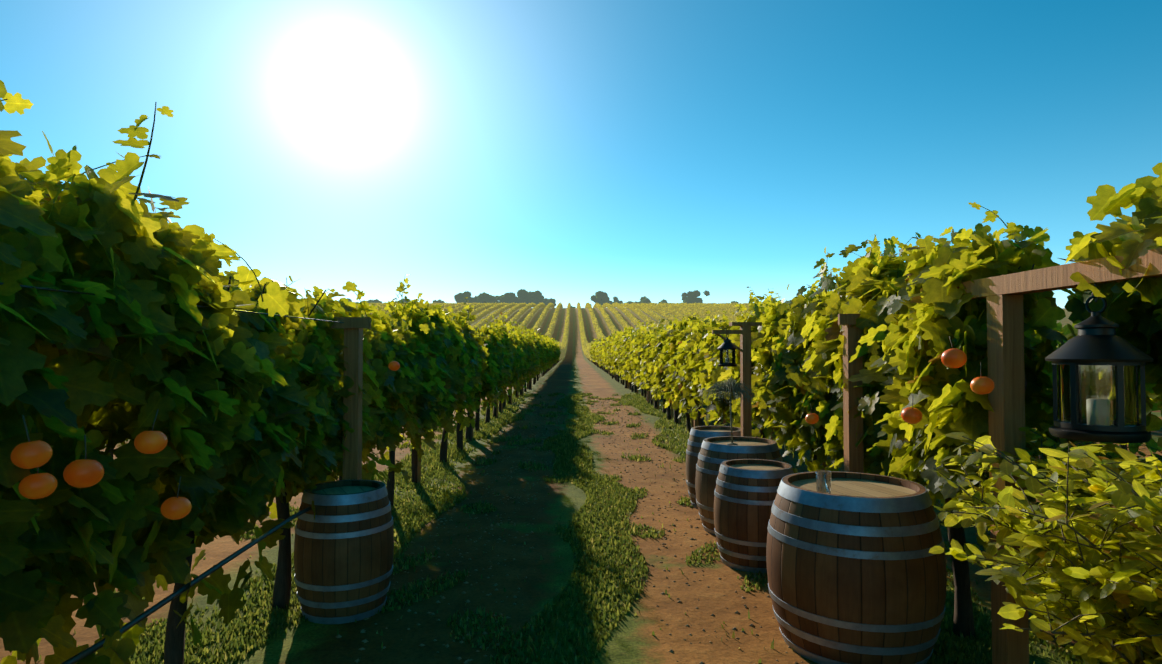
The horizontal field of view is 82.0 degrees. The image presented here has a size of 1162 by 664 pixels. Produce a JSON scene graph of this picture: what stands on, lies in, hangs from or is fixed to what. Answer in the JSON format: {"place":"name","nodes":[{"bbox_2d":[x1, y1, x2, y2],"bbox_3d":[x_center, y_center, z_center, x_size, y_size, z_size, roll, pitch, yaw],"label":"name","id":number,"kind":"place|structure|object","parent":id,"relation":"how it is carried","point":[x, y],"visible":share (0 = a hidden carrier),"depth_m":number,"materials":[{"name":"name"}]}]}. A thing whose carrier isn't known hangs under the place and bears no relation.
{"place":"outdoors","nodes":[
{"label":"outdoors","id":0,"kind":"place"},
{"bbox_2d":[375,392,785,470],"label":"grass","id":1,"kind":"structure","parent":0,"point":[580,428],"depth_m":12.41,"materials":[{"name":"green plant"}]},
{"bbox_2d":[0,308,1161,663],"bbox_3d":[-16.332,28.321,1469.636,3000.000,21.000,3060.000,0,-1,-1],"label":"ground","id":2,"kind":"structure","parent":0,"point":[632,638],"depth_m":4.88,"materials":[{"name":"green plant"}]},
{"bbox_2d":[0,80,467,663],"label":"vines","id":3,"kind":"object","parent":2,"relation":"on","point":[252,412],"visible":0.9,"depth_m":2.46,"materials":[{"name":"green plant"}]},
{"bbox_2d":[11,415,51,468],"bbox_3d":[-1.379,0.273,1.672,0.082,0.136,0.083,-10,-3,-39],"label":"fruit","id":4,"kind":"object","parent":3,"relation":"hanging from","point":[31,454],"visible":1,"depth_m":1.65,"materials":[{"name":"brown food"}]},
{"bbox_2d":[19,467,57,498],"bbox_3d":[-1.409,0.364,1.734,0.078,0.134,0.079,-6,-11,-20],"label":"fruit","id":5,"kind":"object","parent":3,"relation":"attached to","point":[38,485],"visible":0.92,"depth_m":1.70,"materials":[{"name":"brown food"}]},
{"bbox_2d":[63,435,103,487],"bbox_3d":[-1.376,0.358,1.857,0.093,0.144,0.092,12,-22,-43],"label":"fruit","id":6,"kind":"object","parent":3,"relation":"hanging from","point":[84,473],"visible":1,"depth_m":1.82,"materials":[{"name":"brown food"}]},
{"bbox_2d":[134,409,167,453],"bbox_3d":[-1.358,0.314,2.115,0.090,0.142,0.089,5,-12,-33],"label":"fruit","id":7,"kind":"object","parent":3,"relation":"hanging from","point":[150,442],"visible":1,"depth_m":2.08,"materials":[{"name":"brown food"}]},
{"bbox_2d":[160,476,191,519],"bbox_3d":[-1.357,0.557,2.248,0.089,0.142,0.090,2,-8,2],"label":"fruit","id":8,"kind":"object","parent":3,"relation":"hanging from","point":[174,508],"visible":1,"depth_m":2.22,"materials":[{"name":"brown food"}]},
{"bbox_2d":[388,354,399,370],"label":"fruit","id":9,"kind":"object","parent":3,"relation":"hanging from","point":[393,365],"visible":1,"depth_m":5.20,"materials":[{"name":"brown food"}]},
{"bbox_2d":[1,99,1021,340],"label":"vine shoots","id":10,"kind":"object","parent":3,"relation":"attached to","point":[141,177],"visible":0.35,"depth_m":3.14,"materials":[{"name":"green plant"}]},
{"bbox_2d":[294,480,393,623],"bbox_3d":[-1.480,1.355,4.193,0.590,0.760,0.590,1,-2,-29],"label":"barrel","id":11,"kind":"object","parent":2,"relation":"on","point":[343,552],"visible":0.96,"depth_m":3.96,"materials":[{"name":"brown wood"}]},
{"bbox_2d":[436,302,462,308],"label":"vines","id":12,"kind":"object","parent":2,"relation":"on","point":[448,305],"visible":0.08,"depth_m":269.87,"materials":[{"name":"green plant"}]},
{"bbox_2d":[442,303,467,310],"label":"vines","id":13,"kind":"object","parent":2,"relation":"on","point":[455,305],"visible":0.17,"depth_m":262.37,"materials":[{"name":"green plant"}]},
{"bbox_2d":[446,302,479,314],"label":"vines","id":14,"kind":"object","parent":2,"relation":"on","point":[461,307],"visible":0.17,"depth_m":252.39,"materials":[{"name":"green plant"}]},
{"bbox_2d":[451,302,489,319],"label":"vines","id":15,"kind":"object","parent":2,"relation":"on","point":[478,305],"visible":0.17,"depth_m":262.42,"materials":[{"name":"green plant"}]},
{"bbox_2d":[461,303,499,316],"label":"vines","id":16,"kind":"object","parent":2,"relation":"on","point":[480,309],"visible":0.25,"depth_m":248.35,"materials":[{"name":"green plant"}]},
{"bbox_2d":[429,306,542,431],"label":"vines","id":17,"kind":"object","parent":2,"relation":"on","point":[491,368],"visible":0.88,"depth_m":12.80,"materials":[{"name":"green plant"}]},
{"bbox_2d":[2,92,515,343],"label":"shoots","id":18,"kind":"object","parent":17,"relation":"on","point":[274,297],"visible":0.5,"depth_m":3.10,"materials":[{"name":"green plant"}]},
{"bbox_2d":[466,303,508,324],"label":"vines","id":19,"kind":"object","parent":2,"relation":"on","point":[485,312],"visible":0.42,"depth_m":232.20,"materials":[{"name":"green plant"}]},
{"bbox_2d":[471,302,517,327],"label":"vines","id":20,"kind":"object","parent":2,"relation":"on","point":[489,318],"visible":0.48,"depth_m":218.49,"materials":[{"name":"green plant"}]},
{"bbox_2d":[485,303,526,327],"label":"vines","id":21,"kind":"object","parent":2,"relation":"on","point":[514,309],"visible":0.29,"depth_m":237.58,"materials":[{"name":"green plant"}]},
{"bbox_2d":[506,303,536,328],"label":"vines","id":22,"kind":"object","parent":2,"relation":"on","point":[519,314],"visible":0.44,"depth_m":227.87,"materials":[{"name":"green plant"}]},
{"bbox_2d":[516,302,545,331],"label":"vines","id":23,"kind":"object","parent":2,"relation":"on","point":[529,316],"visible":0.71,"depth_m":217.19,"materials":[{"name":"green plant"}]},
{"bbox_2d":[526,329,560,373],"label":"vines","id":24,"kind":"object","parent":2,"relation":"on","point":[550,350],"visible":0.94,"depth_m":39.97,"materials":[{"name":"green plant"}]},
{"bbox_2d":[533,302,554,334],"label":"vines","id":25,"kind":"object","parent":2,"relation":"on","point":[542,316],"visible":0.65,"depth_m":211.39,"materials":[{"name":"green plant"}]},
{"bbox_2d":[545,302,562,337],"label":"vines","id":26,"kind":"object","parent":2,"relation":"on","point":[550,331],"visible":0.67,"depth_m":193.10,"materials":[{"name":"green plant"}]},
{"bbox_2d":[556,302,570,360],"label":"vine row","id":27,"kind":"object","parent":2,"relation":"on","point":[563,344],"visible":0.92,"depth_m":143.24,"materials":[{"name":"green plant"}]},
{"bbox_2d":[336,398,802,663],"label":"track stones","id":28,"kind":"object","parent":2,"relation":"on","point":[507,617],"visible":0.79,"depth_m":6.13,"materials":[{"name":"brown"}]},
{"bbox_2d":[39,468,1100,663],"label":"grass","id":29,"kind":"structure","parent":2,"relation":"on","point":[588,479],"depth_m":4.40,"materials":[{"name":"green plant"}]},
{"bbox_2d":[577,302,594,361],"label":"vine row","id":30,"kind":"object","parent":2,"relation":"on","point":[586,345],"visible":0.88,"depth_m":144.25,"materials":[{"name":"green plant"}]},
{"bbox_2d":[585,302,605,339],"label":"vines","id":31,"kind":"object","parent":2,"relation":"on","point":[598,329],"visible":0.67,"depth_m":189.97,"materials":[{"name":"green plant"}]},
{"bbox_2d":[593,303,617,334],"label":"vines","id":32,"kind":"object","parent":2,"relation":"on","point":[610,324],"visible":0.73,"depth_m":205.66,"materials":[{"name":"green plant"}]},
{"bbox_2d":[589,331,625,374],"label":"vines","id":33,"kind":"object","parent":2,"relation":"on","point":[601,350],"visible":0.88,"depth_m":39.12,"materials":[{"name":"green plant"}]},
{"bbox_2d":[602,303,638,334],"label":"vines","id":34,"kind":"object","parent":2,"relation":"on","point":[617,315],"visible":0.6,"depth_m":216.19,"materials":[{"name":"green plant"}]},
{"bbox_2d":[106,264,1150,663],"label":"vine trunks","id":35,"kind":"object","parent":2,"relation":"on","point":[174,646],"visible":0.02,"depth_m":4.18,"materials":[{"name":"brown wood"}]},
{"bbox_2d":[612,302,656,334],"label":"vines","id":36,"kind":"object","parent":2,"relation":"on","point":[631,317],"visible":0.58,"depth_m":220.15,"materials":[{"name":"green plant"}]},
{"bbox_2d":[622,303,667,331],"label":"vines","id":37,"kind":"object","parent":2,"relation":"on","point":[640,314],"visible":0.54,"depth_m":222.87,"materials":[{"name":"green plant"}]},
{"bbox_2d":[631,303,671,328],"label":"vines","id":38,"kind":"object","parent":2,"relation":"on","point":[648,311],"visible":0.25,"depth_m":228.55,"materials":[{"name":"green plant"}]},
{"bbox_2d":[640,303,680,321],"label":"vines","id":39,"kind":"object","parent":2,"relation":"on","point":[664,314],"visible":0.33,"depth_m":234.33,"materials":[{"name":"green plant"}]},
{"bbox_2d":[649,302,696,323],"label":"vines","id":40,"kind":"object","parent":2,"relation":"on","point":[671,311],"visible":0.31,"depth_m":238.95,"materials":[{"name":"green plant"}]},
{"bbox_2d":[613,315,754,426],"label":"vines","id":41,"kind":"object","parent":2,"relation":"on","point":[679,367],"visible":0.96,"depth_m":12.52,"materials":[{"name":"green plant"}]},
{"bbox_2d":[649,202,1019,351],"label":"shoots","id":42,"kind":"object","parent":41,"relation":"on","point":[828,283],"visible":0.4,"depth_m":5.47,"materials":[{"name":"green plant"}]},
{"bbox_2d":[658,302,709,323],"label":"vines","id":43,"kind":"object","parent":2,"relation":"on","point":[679,310],"visible":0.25,"depth_m":240.83,"materials":[{"name":"green plant"}]},
{"bbox_2d":[668,303,722,322],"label":"vines","id":44,"kind":"object","parent":2,"relation":"on","point":[698,312],"visible":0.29,"depth_m":236.61,"materials":[{"name":"green plant"}]},
{"bbox_2d":[680,302,737,321],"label":"vines","id":45,"kind":"object","parent":2,"relation":"on","point":[704,310],"visible":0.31,"depth_m":235.31,"materials":[{"name":"green plant"}]},
{"bbox_2d":[685,303,738,319],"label":"vines","id":46,"kind":"object","parent":2,"relation":"on","point":[719,311],"visible":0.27,"depth_m":239.28,"materials":[{"name":"green plant"}]},
{"bbox_2d":[686,426,740,508],"bbox_3d":[1.419,1.404,6.936,0.660,0.800,0.660,1,-2,-41],"label":"barrel","id":47,"kind":"object","parent":2,"relation":"on","point":[698,435],"visible":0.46,"depth_m":6.81,"materials":[{"name":"brown wood"}]},
{"bbox_2d":[695,302,741,315],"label":"vines","id":48,"kind":"object","parent":2,"relation":"on","point":[727,310],"visible":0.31,"depth_m":247.23,"materials":[{"name":"green plant"}]},
{"bbox_2d":[703,303,754,314],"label":"vines","id":49,"kind":"object","parent":2,"relation":"on","point":[729,307],"visible":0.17,"depth_m":253.96,"materials":[{"name":"green plant"}]},
{"bbox_2d":[712,303,754,313],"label":"vines","id":50,"kind":"object","parent":2,"relation":"on","point":[733,305],"visible":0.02,"depth_m":269.10,"materials":[{"name":"green plant"}]},
{"bbox_2d":[695,436,782,535],"bbox_3d":[1.429,1.381,6.016,0.790,0.800,0.790,1,-2,-25],"label":"barrel","id":51,"kind":"object","parent":2,"relation":"on","point":[714,453],"visible":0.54,"depth_m":5.82,"materials":[{"name":"brown wood"}]},
{"bbox_2d":[698,375,759,444],"bbox_3d":[1.336,0.699,5.972,0.532,0.622,0.506,-1,-2,35],"label":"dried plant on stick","id":52,"kind":"object","parent":51,"relation":"on","point":[730,386],"visible":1,"depth_m":5.93,"materials":[{"name":"grey"}]},
{"bbox_2d":[331,248,1161,663],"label":"wooden posts","id":53,"kind":"object","parent":2,"relation":"on","point":[1005,330],"visible":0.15,"depth_m":3.20,"materials":[{"name":"brown wood"}]},
{"bbox_2d":[0,282,1098,663],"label":"trellis wires","id":54,"kind":"object","parent":53,"relation":"attached to","point":[76,658],"visible":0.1,"depth_m":2.64,"materials":[{"name":"black metal"}]},
{"bbox_2d":[717,334,737,366],"bbox_3d":[1.443,0.177,6.587,0.196,0.324,0.196,1,-2,-21],"label":"lantern","id":55,"kind":"object","parent":53,"relation":"attached to","point":[727,345],"visible":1,"depth_m":6.53,"materials":[{"name":"grey metal"}]},
{"bbox_2d":[1045,295,1153,442],"bbox_3d":[2.018,0.133,2.613,0.338,0.559,0.338,1,-2,-21],"label":"lantern","id":56,"kind":"object","parent":53,"relation":"hanging from","point":[1096,341],"visible":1,"depth_m":2.55,"materials":[{"name":"grey metal"}]},
{"bbox_2d":[1058,216,1161,304],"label":"pergola vines","id":57,"kind":"object","parent":53,"relation":"attached to","point":[1132,241],"visible":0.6,"depth_m":2.52,"materials":[{"name":"green plant"}]},
{"bbox_2d":[1064,162,1161,394],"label":"pergola vines","id":58,"kind":"object","parent":53,"relation":"attached to","point":[1136,318],"visible":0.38,"depth_m":3.16,"materials":[{"name":"green plant"}]},
{"bbox_2d":[714,459,793,572],"bbox_3d":[1.339,1.385,5.104,0.640,0.745,0.640,-1,-2,26],"label":"barrel","id":59,"kind":"object","parent":2,"relation":"on","point":[745,492],"visible":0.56,"depth_m":4.87,"materials":[{"name":"brown wood"}]},
{"bbox_2d":[766,471,946,663],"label":"barrel","id":60,"kind":"object","parent":2,"relation":"on","point":[856,572],"visible":1,"depth_m":3.35,"materials":[{"name":"brown wood"}]},
{"bbox_2d":[816,470,831,493],"bbox_3d":[1.306,0.811,3.598,0.082,0.125,0.082,0,-1,-1],"label":"tumbler","id":61,"kind":"object","parent":60,"relation":"on","point":[823,481],"visible":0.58,"depth_m":3.57,"materials":[{"name":"clear glass"}]},
{"bbox_2d":[713,222,1109,564],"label":"vines","id":62,"kind":"object","parent":2,"relation":"on","point":[917,317],"visible":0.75,"depth_m":3.96,"materials":[{"name":"green plant"}]},
{"bbox_2d":[805,412,818,423],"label":"fruit","id":63,"kind":"object","parent":62,"relation":"hanging from","point":[812,418],"visible":1,"depth_m":4.80,"materials":[{"name":"brown food"}]},
{"bbox_2d":[901,395,922,423],"bbox_3d":[1.711,0.398,3.447,0.099,0.149,0.101,4,8,-9],"label":"fruit","id":64,"kind":"object","parent":62,"relation":"hanging from","point":[910,415],"visible":1,"depth_m":3.42,"materials":[{"name":"brown food"}]},
{"bbox_2d":[941,336,966,367],"bbox_3d":[1.716,0.090,3.080,0.104,0.153,0.106,16,-20,-27],"label":"fruit","id":65,"kind":"object","parent":62,"relation":"hanging from","point":[953,358],"visible":1,"depth_m":3.04,"materials":[{"name":"brown food"}]},
{"bbox_2d":[970,362,993,394],"bbox_3d":[1.793,0.207,2.996,0.094,0.145,0.095,1,-15,-9],"label":"fruit","id":66,"kind":"object","parent":62,"relation":"hanging from","point":[980,385],"visible":1,"depth_m":2.96,"materials":[{"name":"brown food"}]},
{"bbox_2d":[929,416,1161,663],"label":"shrub","id":67,"kind":"object","parent":2,"relation":"on","point":[1128,594],"depth_m":2.10,"materials":[{"name":"green plant"}]},
{"bbox_2d":[1030,320,1161,451],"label":"vines","id":68,"kind":"object","parent":2,"relation":"on","point":[1153,422],"visible":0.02,"depth_m":7.56,"materials":[{"name":"green plant"}]},
{"bbox_2d":[1057,310,1161,404],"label":"vines","id":69,"kind":"object","parent":2,"relation":"on","point":[1155,400],"depth_m":13.68,"materials":[{"name":"green plant"}]},
{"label":"tree trunks","id":70,"kind":"object","parent":2,"relation":"on","visible":0},
{"bbox_2d":[367,299,381,302],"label":"tree","id":71,"kind":"object","parent":70,"relation":"on","point":[373,301],"visible":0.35,"depth_m":353.42,"materials":[{"name":"green plant"}]},
{"bbox_2d":[433,299,444,303],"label":"tree","id":72,"kind":"object","parent":70,"relation":"on","point":[438,301],"visible":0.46,"depth_m":353.40,"materials":[{"name":"green plant"}]},
{"bbox_2d":[454,291,474,302],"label":"tree","id":73,"kind":"object","parent":70,"relation":"on","point":[460,297],"visible":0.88,"depth_m":338.11,"materials":[{"name":"green plant"}]},
{"bbox_2d":[477,292,495,302],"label":"tree","id":74,"kind":"object","parent":70,"relation":"on","point":[483,297],"visible":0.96,"depth_m":335.06,"materials":[{"name":"green plant"}]},
{"bbox_2d":[496,296,507,302],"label":"tree","id":75,"kind":"object","parent":70,"relation":"on","point":[501,299],"visible":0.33,"depth_m":339.22,"materials":[{"name":"green plant"}]},
{"bbox_2d":[499,292,516,302],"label":"tree","id":76,"kind":"object","parent":70,"relation":"on","point":[510,296],"visible":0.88,"depth_m":338.52,"materials":[{"name":"green plant"}]},
{"bbox_2d":[516,289,528,303],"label":"tree","id":77,"kind":"object","parent":70,"relation":"on","point":[522,296],"visible":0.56,"depth_m":340.99,"materials":[{"name":"green plant"}]},
{"bbox_2d":[527,290,544,303],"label":"tree","id":78,"kind":"object","parent":70,"relation":"on","point":[536,297],"visible":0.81,"depth_m":338.04,"materials":[{"name":"green plant"}]},
{"bbox_2d":[546,298,555,305],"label":"tree","id":79,"kind":"object","parent":70,"relation":"on","point":[551,300],"visible":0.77,"depth_m":341.05,"materials":[{"name":"green plant"}]},
{"bbox_2d":[590,291,607,305],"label":"tree","id":80,"kind":"object","parent":70,"relation":"on","point":[598,296],"visible":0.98,"depth_m":337.07,"materials":[{"name":"green plant"}]},
{"bbox_2d":[605,296,617,307],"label":"tree","id":81,"kind":"object","parent":70,"relation":"on","point":[614,299],"visible":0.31,"depth_m":345.50,"materials":[{"name":"green plant"}]},
{"bbox_2d":[638,296,650,303],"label":"tree","id":82,"kind":"object","parent":70,"relation":"on","point":[644,299],"visible":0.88,"depth_m":335.17,"materials":[{"name":"green plant"}]},
{"bbox_2d":[682,296,693,303],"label":"tree","id":83,"kind":"object","parent":70,"relation":"on","point":[685,299],"visible":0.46,"depth_m":338.05,"materials":[{"name":"green plant"}]},
{"bbox_2d":[681,290,709,302],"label":"tree","id":84,"kind":"object","parent":70,"relation":"on","point":[694,295],"visible":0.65,"depth_m":342.70,"materials":[{"name":"green plant"}]},
{"bbox_2d":[0,0,1161,307],"label":"sky","id":85,"kind":"structure","parent":0,"point":[566,151],"materials":[{"name":"blue"}]}
]}

